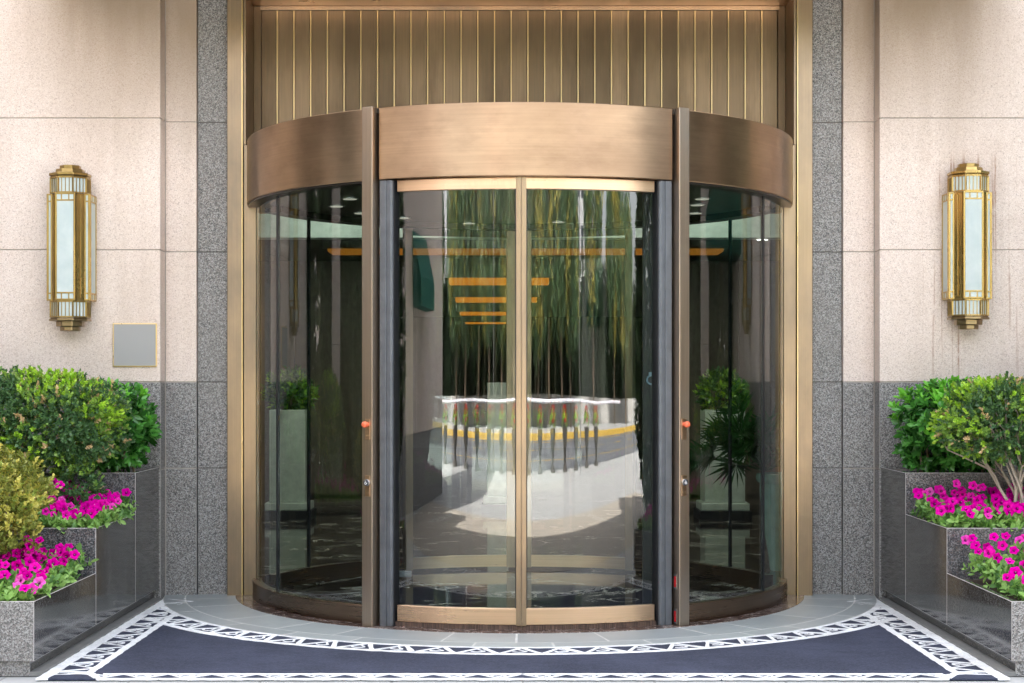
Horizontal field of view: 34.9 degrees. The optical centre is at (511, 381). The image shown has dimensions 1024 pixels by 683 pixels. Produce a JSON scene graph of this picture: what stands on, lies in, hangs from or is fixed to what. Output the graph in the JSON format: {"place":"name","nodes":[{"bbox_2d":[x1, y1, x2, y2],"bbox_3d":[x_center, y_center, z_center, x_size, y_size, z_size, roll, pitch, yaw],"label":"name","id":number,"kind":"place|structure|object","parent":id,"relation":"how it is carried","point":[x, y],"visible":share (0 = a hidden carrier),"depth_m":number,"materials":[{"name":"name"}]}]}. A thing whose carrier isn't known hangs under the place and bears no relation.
{"place":"outdoors","nodes":[
{"label":"outdoors","id":0,"kind":"place"},
{"bbox_2d":[0,597,1023,682],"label":"pavement","id":1,"kind":"structure","parent":0,"point":[32,679],"depth_m":7.46,"materials":[{"name":"grey stone"}]},
{"bbox_2d":[0,467,162,675],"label":"granite planter","id":2,"kind":"object","parent":1,"relation":"on","point":[115,585],"visible":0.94,"depth_m":8.67,"materials":[{"name":"stone"}]},
{"bbox_2d":[0,443,61,560],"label":"golden shrub","id":3,"kind":"object","parent":2,"relation":"on","point":[15,506],"visible":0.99,"depth_m":8.19,"materials":[{"name":"yellow plant"}]},
{"bbox_2d":[0,535,98,600],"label":"petunia plant","id":4,"kind":"object","parent":2,"relation":"on","point":[20,580],"visible":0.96,"depth_m":8.10,"materials":[{"name":"pink plant"}]},
{"bbox_2d":[0,364,135,515],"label":"boxwood shrub","id":5,"kind":"object","parent":2,"relation":"on","point":[33,392],"visible":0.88,"depth_m":9.10,"materials":[{"name":"green plant"}]},
{"bbox_2d":[9,478,135,533],"bbox_3d":[-2.446,0.679,9.106,0.600,0.318,0.919,0,0,0],"label":"petunia plant","id":6,"kind":"object","parent":2,"relation":"on","point":[58,514],"visible":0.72,"depth_m":8.89,"materials":[{"name":"pink plant"}]},
{"bbox_2d":[59,377,162,471],"bbox_3d":[-2.431,0.283,9.893,0.594,0.633,0.653,0,0,0],"label":"glossy shrub","id":7,"kind":"object","parent":2,"relation":"on","point":[143,425],"visible":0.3,"depth_m":9.82,"materials":[{"name":"green plant"}]},
{"bbox_2d":[0,0,226,597],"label":"stone wall","id":8,"kind":"structure","parent":1,"relation":"on","point":[123,103],"depth_m":10.22,"materials":[{"name":"beige stone"}]},
{"bbox_2d":[47,165,96,330],"bbox_3d":[-2.736,-0.827,10.102,0.273,1.023,0.244,0,0,0],"label":"wall lamp","id":9,"kind":"object","parent":8,"relation":"attached to","point":[71,248],"visible":1,"depth_m":10.03,"materials":[{"name":"gold metal"}]},
{"bbox_2d":[113,323,156,366],"bbox_3d":[-2.362,-0.232,10.214,0.275,0.273,0.016,0,0,0],"label":"wall plaque","id":10,"kind":"object","parent":8,"relation":"attached to","point":[134,344],"depth_m":10.21,"materials":[{"name":"grey metal"}]},
{"bbox_2d":[235,102,803,633],"bbox_3d":[0.050,-0.080,10.562,3.642,2.888,3.567,0,0,0],"label":"revolving door","id":11,"kind":"structure","parent":1,"relation":"on","point":[517,174],"depth_m":9.17,"materials":[{"name":"brown metal"}]},
{"bbox_2d":[163,594,876,646],"bbox_3d":[0.050,1.360,9.564,4.524,0.012,2.452,0,0,0],"label":"slate threshold","id":12,"kind":"object","parent":1,"relation":"on","point":[231,609],"visible":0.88,"depth_m":8.96,"materials":[{"name":"grey stone"}]},
{"bbox_2d":[36,598,1009,680],"bbox_3d":[0.050,1.359,8.853,4.549,0.011,2.810,0,0,0],"label":"entrance carpet","id":13,"kind":"object","parent":1,"relation":"on","point":[160,640],"visible":0.99,"depth_m":8.00,"materials":[{"name":"blue carpet"}]},
{"bbox_2d":[813,0,1023,597],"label":"stone wall","id":14,"kind":"structure","parent":1,"relation":"on","point":[915,102],"depth_m":10.22,"materials":[{"name":"beige stone"}]},
{"bbox_2d":[942,163,991,329],"bbox_3d":[2.826,-0.837,10.102,0.273,1.023,0.244,0,0,0],"label":"wall lamp","id":15,"kind":"object","parent":14,"relation":"attached to","point":[967,246],"visible":1,"depth_m":10.02,"materials":[{"name":"gold metal"}]},
{"bbox_2d":[877,467,1023,675],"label":"granite planter","id":16,"kind":"object","parent":1,"relation":"on","point":[928,583],"visible":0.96,"depth_m":8.86,"materials":[{"name":"stone"}]},
{"bbox_2d":[886,375,1004,471],"bbox_3d":[2.664,0.277,9.888,0.734,0.642,0.662,0,0,0],"label":"glossy shrub","id":17,"kind":"object","parent":16,"relation":"on","point":[914,436],"visible":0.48,"depth_m":9.82,"materials":[{"name":"green plant"}]},
{"bbox_2d":[910,479,1023,530],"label":"petunia plant","id":18,"kind":"object","parent":16,"relation":"on","point":[980,510],"visible":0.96,"depth_m":8.93,"materials":[{"name":"pink plant"}]},
{"bbox_2d":[926,371,1023,527],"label":"boxwood shrub","id":19,"kind":"object","parent":16,"relation":"on","point":[967,421],"visible":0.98,"depth_m":9.03,"materials":[{"name":"green plant"}]},
{"bbox_2d":[961,532,1023,600],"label":"petunia plant","id":20,"kind":"object","parent":16,"relation":"on","point":[1006,575],"visible":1,"depth_m":8.19,"materials":[{"name":"pink plant"}]},
{"bbox_3d":[0.050,-2.934,22.360,32.400,8.600,24.880,0,0,0],"label":"hotel building","id":21,"kind":"object","parent":1,"relation":"on","visible":0},
{"bbox_2d":[227,0,812,595],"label":"door surround","id":22,"kind":"object","parent":21,"relation":"attached to","point":[289,60],"visible":0.55,"depth_m":10.69,"materials":[{"name":"gold metal"}]},
{"bbox_2d":[259,448,779,584],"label":"lobby floor","id":23,"kind":"structure","parent":0,"point":[577,501],"depth_m":15.97,"materials":[{"name":"black stone"}]},
{"bbox_2d":[262,409,315,519],"bbox_3d":[-2.230,0.821,16.350,0.480,1.090,0.480,0,0,0],"label":"pedestal","id":24,"kind":"object","parent":23,"relation":"on","point":[293,464],"visible":0.81,"depth_m":16.17,"materials":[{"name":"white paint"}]},
{"bbox_2d":[260,364,319,409],"bbox_3d":[-2.231,0.088,16.340,0.614,0.541,0.636,0,0,0],"label":"potted shrub","id":25,"kind":"object","parent":24,"relation":"on","point":[299,381],"visible":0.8,"depth_m":16.25,"materials":[{"name":"green plant"}]},
{"bbox_2d":[481,383,505,512],"bbox_3d":[-0.150,0.686,17.200,0.340,1.360,0.340,0,0,0],"label":"pedestal","id":26,"kind":"object","parent":23,"relation":"on","point":[494,499],"visible":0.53,"depth_m":17.09,"materials":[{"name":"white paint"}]},
{"bbox_2d":[259,261,779,504],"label":"lobby partition wall","id":27,"kind":"structure","parent":23,"relation":"on","point":[336,376],"depth_m":18.10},
{"bbox_2d":[400,317,641,447],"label":"lobby wall","id":28,"kind":"structure","parent":23,"relation":"on","point":[577,382],"depth_m":33.90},
{"bbox_2d":[259,240,779,316],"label":"lobby ceiling","id":29,"kind":"structure","parent":28,"relation":"attached to","point":[586,286],"depth_m":21.12,"materials":[{"name":"grey paint"}]},
{"bbox_2d":[457,303,505,315],"bbox_3d":[-0.328,-1.211,26.044,1.100,0.284,0.512,0,0,0],"label":"ceiling light","id":30,"kind":"object","parent":29,"relation":"attached to","point":[481,309],"visible":0.54,"depth_m":25.80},
{"bbox_2d":[463,316,505,323],"bbox_3d":[-0.409,-1.216,30.244,0.998,0.273,0.512,0,0,0],"label":"ceiling light","id":31,"kind":"object","parent":29,"relation":"attached to","point":[484,319],"visible":0.46,"depth_m":30.00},
{"bbox_2d":[452,285,540,302],"bbox_3d":[-0.211,-1.212,21.844,1.179,0.282,0.512,0,0,0],"label":"ceiling light","id":32,"kind":"object","parent":29,"relation":"attached to","point":[478,293],"visible":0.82,"depth_m":21.60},
{"bbox_2d":[444,257,553,284],"bbox_3d":[-0.142,-1.213,17.944,1.188,0.279,0.512,0,0,0],"label":"ceiling light","id":33,"kind":"object","parent":29,"relation":"attached to","point":[474,270],"visible":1,"depth_m":17.70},
{"bbox_2d":[322,240,727,254],"bbox_3d":[0.112,-1.217,13.744,3.376,0.271,0.512,0,0,0],"label":"ceiling light","id":34,"kind":"object","parent":29,"relation":"attached to","point":[538,247],"visible":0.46,"depth_m":13.50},
{"bbox_2d":[259,213,779,239],"bbox_3d":[0.050,-1.814,12.900,18.000,1.360,0.200,0,0,0],"label":"lobby bulkhead","id":35,"kind":"object","parent":28,"relation":"attached to","point":[742,229],"depth_m":12.80,"materials":[{"name":"paint"}]},
{"bbox_2d":[694,409,751,519],"bbox_3d":[2.110,0.821,16.350,0.520,1.090,0.520,0,0,0],"label":"pedestal","id":36,"kind":"object","parent":23,"relation":"on","point":[712,503],"visible":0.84,"depth_m":16.15,"materials":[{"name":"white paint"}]},
{"bbox_2d":[692,365,750,410],"bbox_3d":[2.109,0.086,16.337,0.584,0.524,0.578,0,0,0],"label":"potted shrub","id":37,"kind":"object","parent":36,"relation":"on","point":[720,388],"visible":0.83,"depth_m":16.25,"materials":[{"name":"green plant"}]},
{"bbox_2d":[756,472,779,570],"bbox_3d":[1.950,1.014,11.850,0.356,0.705,0.356,0,0,0],"label":"tall vase","id":38,"kind":"object","parent":23,"relation":"on","point":[772,508],"visible":0.46,"depth_m":11.75,"materials":[{"name":"green ceramic"}]},
{"bbox_2d":[689,389,779,488],"bbox_3d":[1.729,0.400,11.801,1.178,0.720,1.102,0,0,0],"label":"palm plant","id":39,"kind":"object","parent":38,"relation":"in","point":[702,457],"visible":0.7,"depth_m":11.55,"materials":[{"name":"green plant"}]}
]}

